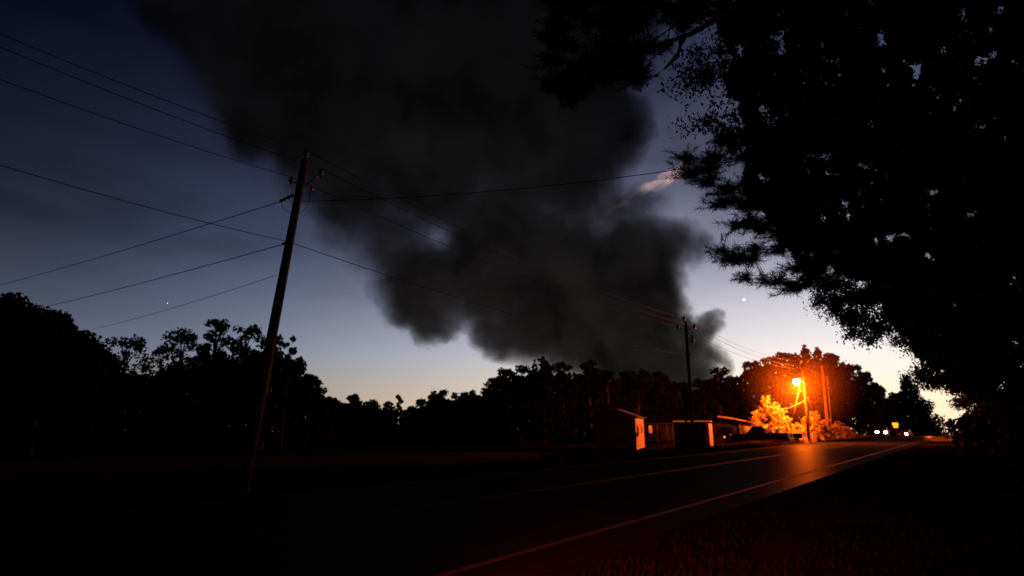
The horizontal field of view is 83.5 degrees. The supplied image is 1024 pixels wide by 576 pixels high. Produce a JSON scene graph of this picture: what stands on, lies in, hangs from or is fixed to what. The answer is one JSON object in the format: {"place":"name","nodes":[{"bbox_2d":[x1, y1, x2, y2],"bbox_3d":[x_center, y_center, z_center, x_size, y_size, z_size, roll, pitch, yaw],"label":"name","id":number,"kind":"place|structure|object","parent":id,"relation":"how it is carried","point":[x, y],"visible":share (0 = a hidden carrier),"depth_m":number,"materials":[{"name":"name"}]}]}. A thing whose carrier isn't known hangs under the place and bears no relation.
{"place":"outdoors","nodes":[
{"label":"outdoors","id":0,"kind":"place"},
{"bbox_2d":[0,452,539,476],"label":"field","id":1,"kind":"structure","parent":0,"point":[96,465],"depth_m":32.77,"materials":[{"name":"plant"}]},
{"bbox_2d":[35,442,768,506],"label":"verge grass","id":2,"kind":"structure","parent":0,"point":[225,488],"depth_m":16.77,"materials":[{"name":"plant"}]},
{"bbox_2d":[0,436,939,575],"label":"road","id":3,"kind":"structure","parent":0,"point":[431,541],"depth_m":9.28,"materials":[{"name":"grey asphalt"}]},
{"bbox_2d":[0,436,881,524],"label":"edge line","id":4,"kind":"object","parent":3,"relation":"on","point":[331,491],"visible":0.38,"depth_m":12.99,"materials":[{"name":"white paint"}]},
{"bbox_2d":[0,436,907,566],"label":"line","id":5,"kind":"object","parent":3,"relation":"on","point":[319,520],"visible":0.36,"depth_m":8.86,"materials":[{"name":"yellow paint"}]},
{"bbox_2d":[0,436,908,570],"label":"line","id":6,"kind":"object","parent":3,"relation":"on","point":[320,523],"visible":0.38,"depth_m":8.60,"materials":[{"name":"yellow paint"}]},
{"bbox_2d":[433,436,936,575],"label":"edge line","id":7,"kind":"object","parent":3,"relation":"on","point":[532,549],"visible":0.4,"depth_m":8.27,"materials":[{"name":"white paint"}]},
{"bbox_2d":[875,427,889,435],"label":"pickup truck","id":8,"kind":"object","parent":3,"relation":"on","point":[881,430],"visible":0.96,"depth_m":112.60,"materials":[{"name":"paint"}]},
{"bbox_2d":[897,430,912,435],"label":"sedan car","id":9,"kind":"object","parent":3,"relation":"on","point":[905,433],"visible":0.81,"depth_m":114.43,"materials":[{"name":"paint"}]},
{"bbox_2d":[0,0,1016,434],"label":"sky","id":10,"kind":"structure","parent":0,"point":[408,98],"materials":[{"name":"blue"}]},
{"bbox_2d":[0,436,1023,575],"bbox_3d":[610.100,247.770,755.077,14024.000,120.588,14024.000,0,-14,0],"label":"ground","id":11,"kind":"structure","parent":0,"point":[18,495],"depth_m":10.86,"materials":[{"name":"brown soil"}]},
{"bbox_2d":[0,291,71,447],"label":"broadleaf tree","id":12,"kind":"object","parent":11,"relation":"on","point":[11,303],"visible":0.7,"depth_m":45.62,"materials":[{"name":"green plant"}]},
{"bbox_2d":[94,334,156,449],"bbox_3d":[-38.126,9.895,54.940,7.034,11.054,6.705,0,-14,0],"label":"broadleaf tree","id":13,"kind":"object","parent":11,"relation":"on","point":[116,411],"visible":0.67,"depth_m":55.45,"materials":[{"name":"green plant"}]},
{"bbox_2d":[131,344,176,448],"bbox_3d":[-35.442,10.808,57.273,3.993,10.386,3.921,0,-14,0],"label":"broadleaf tree","id":14,"kind":"object","parent":11,"relation":"on","point":[159,361],"visible":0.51,"depth_m":56.44,"materials":[{"name":"green plant"}]},
{"bbox_2d":[0,323,330,453],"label":"undergrowth","id":15,"kind":"object","parent":11,"relation":"on","point":[75,434],"visible":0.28,"depth_m":49.84,"materials":[{"name":"plant"}]},
{"bbox_2d":[144,327,206,449],"bbox_3d":[-32.376,9.684,55.531,5.941,11.738,5.411,8,-16,-31],"label":"broadleaf tree","id":16,"kind":"object","parent":11,"relation":"on","point":[171,424],"visible":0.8,"depth_m":54.68,"materials":[{"name":"green plant"}]},
{"bbox_2d":[183,318,244,450],"bbox_3d":[-27.955,8.847,53.411,4.562,12.362,4.698,0,-14,0],"label":"broadleaf tree","id":17,"kind":"object","parent":11,"relation":"on","point":[214,400],"visible":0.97,"depth_m":52.79,"materials":[{"name":"green plant"}]},
{"bbox_2d":[211,324,265,449],"bbox_3d":[-25.932,9.408,55.267,4.968,12.151,4.585,0,-14,0],"label":"broadleaf tree","id":18,"kind":"object","parent":11,"relation":"on","point":[233,433],"visible":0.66,"depth_m":54.62,"materials":[{"name":"green plant"}]},
{"bbox_2d":[241,334,291,450],"bbox_3d":[-23.287,9.764,54.281,4.486,10.990,4.134,-8,-16,31],"label":"broadleaf tree","id":19,"kind":"object","parent":11,"relation":"on","point":[271,415],"visible":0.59,"depth_m":53.82,"materials":[{"name":"green plant"}]},
{"bbox_2d":[239,150,323,490],"bbox_3d":[-6.206,0.704,15.529,1.534,9.624,0.308,-1,-14,3],"label":"utility pole","id":20,"kind":"object","parent":11,"relation":"on","point":[247,465],"visible":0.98,"depth_m":15.31,"materials":[{"name":"brown wood"}]},
{"bbox_2d":[1,202,278,284],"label":"power wire","id":21,"kind":"object","parent":20,"relation":"attached to","point":[152,241],"visible":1,"depth_m":20.19,"materials":[{"name":"metal"}]},
{"bbox_2d":[0,244,281,316],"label":"power wire","id":22,"kind":"object","parent":20,"relation":"attached to","point":[157,278],"visible":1,"depth_m":20.36,"materials":[{"name":"metal"}]},
{"bbox_2d":[0,165,283,240],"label":"power wire","id":23,"kind":"object","parent":20,"relation":"attached to","point":[133,203],"visible":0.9,"depth_m":13.05,"materials":[{"name":"metal"}]},
{"bbox_2d":[0,79,290,176],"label":"power wire","id":24,"kind":"object","parent":20,"relation":"attached to","point":[135,127],"visible":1,"depth_m":13.27,"materials":[{"name":"metal"}]},
{"bbox_2d":[1,34,305,150],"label":"power wire","id":25,"kind":"object","parent":20,"relation":"attached to","point":[143,91],"visible":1,"depth_m":13.21,"materials":[{"name":"metal"}]},
{"bbox_2d":[40,275,275,337],"bbox_3d":[-20.129,1.586,28.070,36.783,2.057,0.014,-12,-18,41],"label":"power wire","id":26,"kind":"object","parent":20,"relation":"attached to","point":[177,306],"visible":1,"depth_m":20.38,"materials":[{"name":"metal"}]},
{"bbox_2d":[0,47,319,168],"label":"power wire","id":27,"kind":"object","parent":20,"relation":"attached to","point":[148,106],"visible":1,"depth_m":12.99,"materials":[{"name":"metal"}]},
{"bbox_2d":[293,177,676,326],"bbox_3d":[2.823,0.019,28.966,0.020,0.574,31.584,-10,-17,34],"label":"power wire","id":28,"kind":"object","parent":20,"relation":"attached to","point":[460,251],"visible":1,"depth_m":21.70,"materials":[{"name":"metal"}]},
{"bbox_2d":[295,244,686,354],"bbox_3d":[3.144,1.946,28.496,0.020,0.481,31.917,-10,-17,35],"label":"power wire","id":29,"kind":"object","parent":20,"relation":"attached to","point":[460,298],"visible":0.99,"depth_m":21.14,"materials":[{"name":"metal"}]},
{"bbox_2d":[307,151,682,317],"bbox_3d":[3.268,-0.634,29.073,0.020,0.578,31.720,-10,-17,34],"label":"power wire","id":30,"kind":"object","parent":20,"relation":"attached to","point":[463,229],"visible":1,"depth_m":21.51,"materials":[{"name":"metal"}]},
{"bbox_2d":[322,169,691,325],"bbox_3d":[3.849,-0.096,28.994,0.020,0.624,31.811,-10,-17,35],"label":"power wire","id":31,"kind":"object","parent":20,"relation":"attached to","point":[478,244],"visible":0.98,"depth_m":21.58,"materials":[{"name":"metal"}]},
{"bbox_2d":[302,152,783,201],"bbox_3d":[0.715,-2.996,15.548,13.529,0.771,0.020,-2,-14,7],"label":"power wire","id":32,"kind":"object","parent":20,"relation":"attached to","point":[540,186],"visible":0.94,"depth_m":15.46,"materials":[{"name":"metal"}]},
{"bbox_2d":[279,335,296,450],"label":"slender tree","id":33,"kind":"object","parent":11,"relation":"on","point":[289,372],"visible":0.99,"depth_m":53.40,"materials":[{"name":"green plant"}]},
{"bbox_2d":[273,356,315,449],"bbox_3d":[-21.043,11.139,55.943,3.731,9.106,4.311,0,-14,0],"label":"pine tree","id":34,"kind":"object","parent":11,"relation":"on","point":[300,429],"visible":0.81,"depth_m":55.65,"materials":[{"name":"green plant"}]},
{"bbox_2d":[297,374,328,445],"bbox_3d":[-20.746,12.587,58.725,3.461,7.616,3.540,12,-18,-40],"label":"broadleaf tree","id":35,"kind":"object","parent":11,"relation":"on","point":[317,381],"visible":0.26,"depth_m":58.74,"materials":[{"name":"green plant"}]},
{"bbox_2d":[331,397,352,440],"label":"broadleaf tree","id":36,"kind":"object","parent":11,"relation":"on","point":[343,421],"visible":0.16,"depth_m":82.87,"materials":[{"name":"green plant"}]},
{"bbox_2d":[339,393,371,440],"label":"broadleaf tree","id":37,"kind":"object","parent":11,"relation":"on","point":[350,432],"visible":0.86,"depth_m":85.59,"materials":[{"name":"green plant"}]},
{"bbox_2d":[354,399,386,439],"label":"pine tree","id":38,"kind":"object","parent":11,"relation":"on","point":[370,433],"visible":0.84,"depth_m":87.13,"materials":[{"name":"green plant"}]},
{"bbox_2d":[376,401,404,439],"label":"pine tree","id":39,"kind":"object","parent":11,"relation":"on","point":[389,414],"visible":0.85,"depth_m":89.36,"materials":[{"name":"green plant"}]},
{"bbox_2d":[394,394,403,439],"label":"slender tree","id":40,"kind":"object","parent":11,"relation":"on","point":[399,407],"visible":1,"depth_m":87.89,"materials":[{"name":"green plant"}]},
{"bbox_2d":[400,405,415,437],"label":"broadleaf tree","id":41,"kind":"object","parent":11,"relation":"on","point":[405,413],"visible":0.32,"depth_m":92.47,"materials":[{"name":"green plant"}]},
{"bbox_2d":[410,398,432,439],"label":"broadleaf tree","id":42,"kind":"object","parent":11,"relation":"on","point":[418,411],"visible":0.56,"depth_m":85.01,"materials":[{"name":"green plant"}]},
{"bbox_2d":[421,389,453,439],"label":"broadleaf tree","id":43,"kind":"object","parent":11,"relation":"on","point":[434,426],"visible":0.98,"depth_m":83.34,"materials":[{"name":"green plant"}]},
{"bbox_2d":[444,392,474,439],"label":"broadleaf tree","id":44,"kind":"object","parent":11,"relation":"on","point":[457,417],"visible":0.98,"depth_m":83.05,"materials":[{"name":"green plant"}]},
{"bbox_2d":[464,389,475,439],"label":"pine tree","id":45,"kind":"object","parent":11,"relation":"on","point":[468,417],"visible":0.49,"depth_m":84.17,"materials":[{"name":"green plant"}]},
{"bbox_2d":[321,365,628,447],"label":"undergrowth","id":46,"kind":"object","parent":11,"relation":"on","point":[479,409],"visible":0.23,"depth_m":74.46,"materials":[{"name":"plant"}]},
{"bbox_2d":[479,378,504,442],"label":"broadleaf tree","id":47,"kind":"object","parent":11,"relation":"on","point":[491,431],"visible":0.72,"depth_m":71.78,"materials":[{"name":"green plant"}]},
{"bbox_2d":[488,367,521,442],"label":"broadleaf tree","id":48,"kind":"object","parent":11,"relation":"on","point":[506,426],"visible":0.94,"depth_m":71.07,"materials":[{"name":"green plant"}]},
{"bbox_2d":[503,365,532,442],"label":"broadleaf tree","id":49,"kind":"object","parent":11,"relation":"on","point":[522,384],"visible":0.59,"depth_m":72.35,"materials":[{"name":"green plant"}]},
{"bbox_2d":[522,359,548,442],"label":"pine tree","id":50,"kind":"object","parent":11,"relation":"on","point":[532,387],"visible":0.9,"depth_m":70.21,"materials":[{"name":"green plant"}]},
{"bbox_2d":[530,356,557,442],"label":"pine tree","id":51,"kind":"object","parent":11,"relation":"on","point":[547,393],"visible":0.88,"depth_m":70.25,"materials":[{"name":"green plant"}]},
{"bbox_2d":[546,361,582,441],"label":"broadleaf tree","id":52,"kind":"object","parent":11,"relation":"on","point":[563,380],"visible":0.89,"depth_m":72.03,"materials":[{"name":"green plant"}]},
{"bbox_2d":[571,359,607,440],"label":"broadleaf tree","id":53,"kind":"object","parent":11,"relation":"on","point":[592,409],"visible":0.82,"depth_m":73.34,"materials":[{"name":"green plant"}]},
{"bbox_2d":[591,369,625,426],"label":"broadleaf tree","id":54,"kind":"object","parent":11,"relation":"on","point":[609,389],"visible":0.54,"depth_m":74.72,"materials":[{"name":"green plant"}]},
{"bbox_2d":[592,408,645,449],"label":"gabled shed","id":55,"kind":"structure","parent":11,"relation":"on","point":[618,429],"depth_m":53.14,"materials":[{"name":"white"}]},
{"bbox_2d":[616,437,626,446],"bbox_3d":[10.026,14.121,52.618,1.050,0.830,0.080,-5,-15,21],"label":"window","id":56,"kind":"structure","parent":55,"relation":"in","point":[620,441],"depth_m":52.61,"materials":[{"name":"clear glass"}]},
{"bbox_2d":[522,0,748,115],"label":"pine tree","id":57,"kind":"object","parent":11,"relation":"on","point":[586,71],"visible":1,"depth_m":11.47,"materials":[{"name":"green plant"}]},
{"bbox_2d":[619,368,666,422],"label":"broadleaf tree","id":58,"kind":"object","parent":11,"relation":"on","point":[639,389],"visible":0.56,"depth_m":81.19,"materials":[{"name":"green plant"}]},
{"bbox_2d":[644,423,674,443],"bbox_3d":[16.985,16.645,65.679,4.400,2.200,4.760,-2,-14,8],"label":"trailer home","id":59,"kind":"object","parent":11,"relation":"on","point":[658,431],"visible":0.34,"depth_m":64.04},
{"bbox_2d":[640,371,680,422],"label":"broadleaf tree","id":60,"kind":"object","parent":11,"relation":"on","point":[660,396],"visible":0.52,"depth_m":82.58,"materials":[{"name":"green plant"}]},
{"bbox_2d":[668,381,700,422],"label":"broadleaf tree","id":61,"kind":"object","parent":11,"relation":"on","point":[683,385],"visible":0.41,"depth_m":87.37,"materials":[{"name":"green plant"}]},
{"bbox_2d":[676,316,695,447],"bbox_3d":[12.594,6.730,40.561,1.489,9.650,0.300,0,-14,0],"label":"utility pole","id":62,"kind":"object","parent":11,"relation":"on","point":[690,387],"visible":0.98,"depth_m":40.54,"materials":[{"name":"brown wood"}]},
{"bbox_2d":[686,319,791,360],"bbox_3d":[21.861,5.220,51.738,0.022,1.172,28.157,-12,-18,40],"label":"power wire","id":63,"kind":"object","parent":62,"relation":"attached to","point":[736,344],"visible":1,"depth_m":48.17,"materials":[{"name":"metal"}]},
{"bbox_2d":[679,327,801,368],"bbox_3d":[21.610,5.891,51.574,0.022,1.257,28.478,-12,-18,41],"label":"power wire","id":64,"kind":"object","parent":62,"relation":"attached to","point":[738,354],"visible":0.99,"depth_m":49.53,"materials":[{"name":"metal"}]},
{"bbox_2d":[696,327,801,365],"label":"power wire","id":65,"kind":"object","parent":62,"relation":"attached to","point":[743,351],"visible":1,"depth_m":48.20,"materials":[{"name":"metal"}]},
{"bbox_2d":[672,420,713,449],"bbox_3d":[16.628,13.443,52.512,3.150,2.520,3.890,-6,-15,22],"label":"metal carport","id":66,"kind":"object","parent":11,"relation":"on","point":[703,435],"visible":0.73,"depth_m":51.03,"materials":[{"name":"white metal"}]},
{"bbox_2d":[687,378,720,422],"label":"broadleaf tree","id":67,"kind":"object","parent":11,"relation":"on","point":[703,401],"visible":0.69,"depth_m":85.60,"materials":[{"name":"green plant"}]},
{"bbox_2d":[702,366,737,421],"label":"broadleaf tree","id":68,"kind":"object","parent":11,"relation":"on","point":[722,397],"visible":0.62,"depth_m":86.04,"materials":[{"name":"green plant"}]},
{"bbox_2d":[725,376,749,420],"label":"broadleaf tree","id":69,"kind":"object","parent":11,"relation":"on","point":[737,400],"visible":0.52,"depth_m":87.66,"materials":[{"name":"green plant"}]},
{"bbox_2d":[609,352,895,435],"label":"undergrowth","id":70,"kind":"object","parent":11,"relation":"on","point":[675,413],"visible":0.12,"depth_m":88.55,"materials":[{"name":"green plant"}]},
{"bbox_2d":[797,344,824,436],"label":"pine tree","id":71,"kind":"object","parent":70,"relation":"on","point":[812,395],"visible":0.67,"depth_m":90.33,"materials":[{"name":"green plant"}]},
{"bbox_2d":[812,347,837,429],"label":"pine tree","id":72,"kind":"object","parent":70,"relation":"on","point":[817,355],"visible":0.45,"depth_m":92.03,"materials":[{"name":"green plant"}]},
{"bbox_2d":[746,416,762,432],"bbox_3d":[25.868,15.165,61.229,2.266,3.012,2.272,0,-14,0],"label":"bush","id":73,"kind":"object","parent":11,"relation":"on","point":[753,422],"visible":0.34,"depth_m":61.19,"materials":[{"name":"green plant"}]},
{"bbox_2d":[736,360,775,428],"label":"broadleaf tree","id":74,"kind":"object","parent":11,"relation":"on","point":[766,387],"visible":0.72,"depth_m":84.23,"materials":[{"name":"green plant"}]},
{"bbox_2d":[729,426,793,442],"bbox_3d":[24.172,14.317,55.690,5.570,1.760,2.230,-10,-17,37],"label":"pickup truck","id":75,"kind":"object","parent":11,"relation":"on","point":[757,433],"visible":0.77,"depth_m":55.05,"materials":[{"name":"paint"}]},
{"bbox_2d":[750,395,782,431],"bbox_3d":[27.844,14.214,62.140,4.354,5.188,3.792,5,-14,-18],"label":"bush","id":76,"kind":"object","parent":11,"relation":"on","point":[769,412],"visible":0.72,"depth_m":62.16,"materials":[{"name":"green plant"}]},
{"bbox_2d":[758,355,797,437],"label":"broadleaf tree","id":77,"kind":"object","parent":11,"relation":"on","point":[781,384],"visible":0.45,"depth_m":87.84,"materials":[{"name":"green plant"}]},
{"bbox_2d":[767,404,791,431],"bbox_3d":[29.538,14.975,63.295,3.365,4.182,3.201,0,-14,0],"label":"bush","id":78,"kind":"object","parent":11,"relation":"on","point":[781,422],"visible":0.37,"depth_m":62.96,"materials":[{"name":"green plant"}]},
{"bbox_2d":[775,416,801,438],"bbox_3d":[30.108,15.525,63.048,3.059,2.976,2.942,0,-14,0],"label":"bush","id":79,"kind":"object","parent":11,"relation":"on","point":[785,423],"visible":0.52,"depth_m":62.76,"materials":[{"name":"green plant"}]},
{"bbox_2d":[786,433,802,442],"bbox_3d":[27.628,15.082,57.516,2.512,0.985,1.620,2,-14,-8],"label":"utility trailer","id":80,"kind":"object","parent":11,"relation":"on","point":[796,436],"visible":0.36,"depth_m":57.04,"materials":[{"name":"paint"}]},
{"bbox_2d":[775,352,815,432],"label":"broadleaf tree","id":81,"kind":"object","parent":11,"relation":"on","point":[792,372],"visible":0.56,"depth_m":90.37,"materials":[{"name":"green plant"}]},
{"bbox_2d":[719,434,875,445],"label":"verge grass","id":82,"kind":"structure","parent":11,"relation":"on","point":[777,443],"depth_m":55.03,"materials":[{"name":"plant"}]},
{"bbox_2d":[789,422,812,439],"bbox_3d":[32.043,16.087,63.874,3.218,2.278,3.462,0,-14,0],"label":"bush","id":83,"kind":"object","parent":11,"relation":"on","point":[795,426],"visible":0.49,"depth_m":63.67,"materials":[{"name":"green plant"}]},
{"bbox_2d":[793,360,810,442],"bbox_3d":[30.425,11.924,60.337,0.712,8.797,2.205,-13,-18,42],"label":"street lamp","id":84,"kind":"object","parent":11,"relation":"on","point":[796,380],"visible":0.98,"depth_m":60.52,"materials":[{"name":"brown wood"}]},
{"bbox_2d":[801,417,813,436],"bbox_3d":[33.325,16.027,65.003,1.682,2.904,1.816,6,-15,-22],"label":"bush","id":85,"kind":"object","parent":11,"relation":"on","point":[803,420],"visible":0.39,"depth_m":64.96,"materials":[{"name":"green plant"}]},
{"bbox_2d":[806,411,829,441],"bbox_3d":[33.962,15.451,63.983,2.438,3.542,2.428,0,-14,0],"label":"bush","id":86,"kind":"object","parent":11,"relation":"on","point":[818,428],"visible":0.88,"depth_m":63.91,"materials":[{"name":"green plant"}]},
{"bbox_2d":[821,366,830,436],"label":"utility pole","id":87,"kind":"object","parent":11,"relation":"on","point":[824,395],"visible":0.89,"depth_m":74.63,"materials":[{"name":"brown wood"}]},
{"bbox_2d":[816,419,839,440],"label":"bush","id":88,"kind":"object","parent":11,"relation":"on","point":[827,430],"visible":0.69,"depth_m":66.63,"materials":[{"name":"green plant"}]},
{"bbox_2d":[826,376,831,428],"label":"utility pole","id":89,"kind":"object","parent":11,"relation":"on","point":[829,404],"visible":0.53,"depth_m":75.94,"materials":[{"name":"brown wood"}]},
{"bbox_2d":[815,352,855,434],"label":"broadleaf tree","id":90,"kind":"object","parent":11,"relation":"on","point":[840,392],"visible":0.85,"depth_m":89.80,"materials":[{"name":"green plant"}]},
{"bbox_2d":[827,421,849,439],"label":"bush","id":91,"kind":"object","parent":11,"relation":"on","point":[840,431],"visible":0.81,"depth_m":70.56,"materials":[{"name":"green plant"}]},
{"bbox_2d":[656,0,1023,181],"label":"broadleaf tree","id":92,"kind":"object","parent":11,"relation":"on","point":[861,93],"visible":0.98,"depth_m":13.67,"materials":[{"name":"green plant"}]},
{"bbox_2d":[659,124,1023,317],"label":"pine tree","id":93,"kind":"object","parent":11,"relation":"on","point":[978,254],"visible":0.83,"depth_m":17.93,"materials":[{"name":"green plant"}]},
{"bbox_2d":[836,426,856,438],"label":"bush","id":94,"kind":"object","parent":11,"relation":"on","point":[847,433],"visible":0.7,"depth_m":77.24,"materials":[{"name":"green plant"}]},
{"bbox_2d":[844,364,877,434],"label":"broadleaf tree","id":95,"kind":"object","parent":11,"relation":"on","point":[861,405],"visible":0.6,"depth_m":101.24,"materials":[{"name":"green plant"}]},
{"bbox_2d":[861,370,886,435],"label":"broadleaf tree","id":96,"kind":"object","parent":11,"relation":"on","point":[876,389],"visible":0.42,"depth_m":130.54,"materials":[{"name":"green plant"}]},
{"bbox_2d":[872,386,897,435],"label":"broadleaf tree","id":97,"kind":"object","parent":11,"relation":"on","point":[890,420],"visible":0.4,"depth_m":144.20,"materials":[{"name":"green plant"}]},
{"bbox_2d":[882,397,900,435],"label":"broadleaf tree","id":98,"kind":"object","parent":11,"relation":"on","point":[898,429],"visible":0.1,"depth_m":159.50,"materials":[{"name":"green plant"}]},
{"bbox_2d":[887,392,926,435],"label":"broadleaf tree","id":99,"kind":"object","parent":11,"relation":"on","point":[912,409],"visible":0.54,"depth_m":192.11,"materials":[{"name":"green plant"}]},
{"bbox_2d":[803,276,1023,414],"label":"broadleaf tree","id":100,"kind":"object","parent":11,"relation":"on","point":[978,355],"visible":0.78,"depth_m":29.77,"materials":[{"name":"green plant"}]},
{"bbox_2d":[895,375,951,435],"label":"conical tree","id":101,"kind":"object","parent":11,"relation":"on","point":[916,395],"visible":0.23,"depth_m":206.77,"materials":[{"name":"green plant"}]},
{"bbox_2d":[916,405,940,435],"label":"conical tree","id":102,"kind":"object","parent":11,"relation":"on","point":[926,416],"visible":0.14,"depth_m":202.54,"materials":[{"name":"green plant"}]},
{"bbox_2d":[929,384,1023,417],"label":"broadleaf tree","id":103,"kind":"object","parent":11,"relation":"on","point":[968,404],"visible":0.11,"depth_m":44.50,"materials":[{"name":"green plant"}]},
{"bbox_2d":[941,405,1023,461],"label":"roadside shrubs","id":104,"kind":"object","parent":11,"relation":"on","point":[1000,432],"visible":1,"depth_m":29.73,"materials":[{"name":"green plant"}]},
{"bbox_2d":[702,416,753,441],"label":"house","id":105,"kind":"structure","parent":0,"point":[720,430],"depth_m":66.70,"materials":[{"name":"white"}]},
{"bbox_2d":[723,426,733,434],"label":"window","id":106,"kind":"structure","parent":105,"relation":"in","point":[727,430],"depth_m":66.68,"materials":[{"name":"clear glass"}]},
{"bbox_2d":[931,435,952,440],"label":"verge grass","id":107,"kind":"structure","parent":0,"point":[941,438],"depth_m":70.31,"materials":[{"name":"plant"}]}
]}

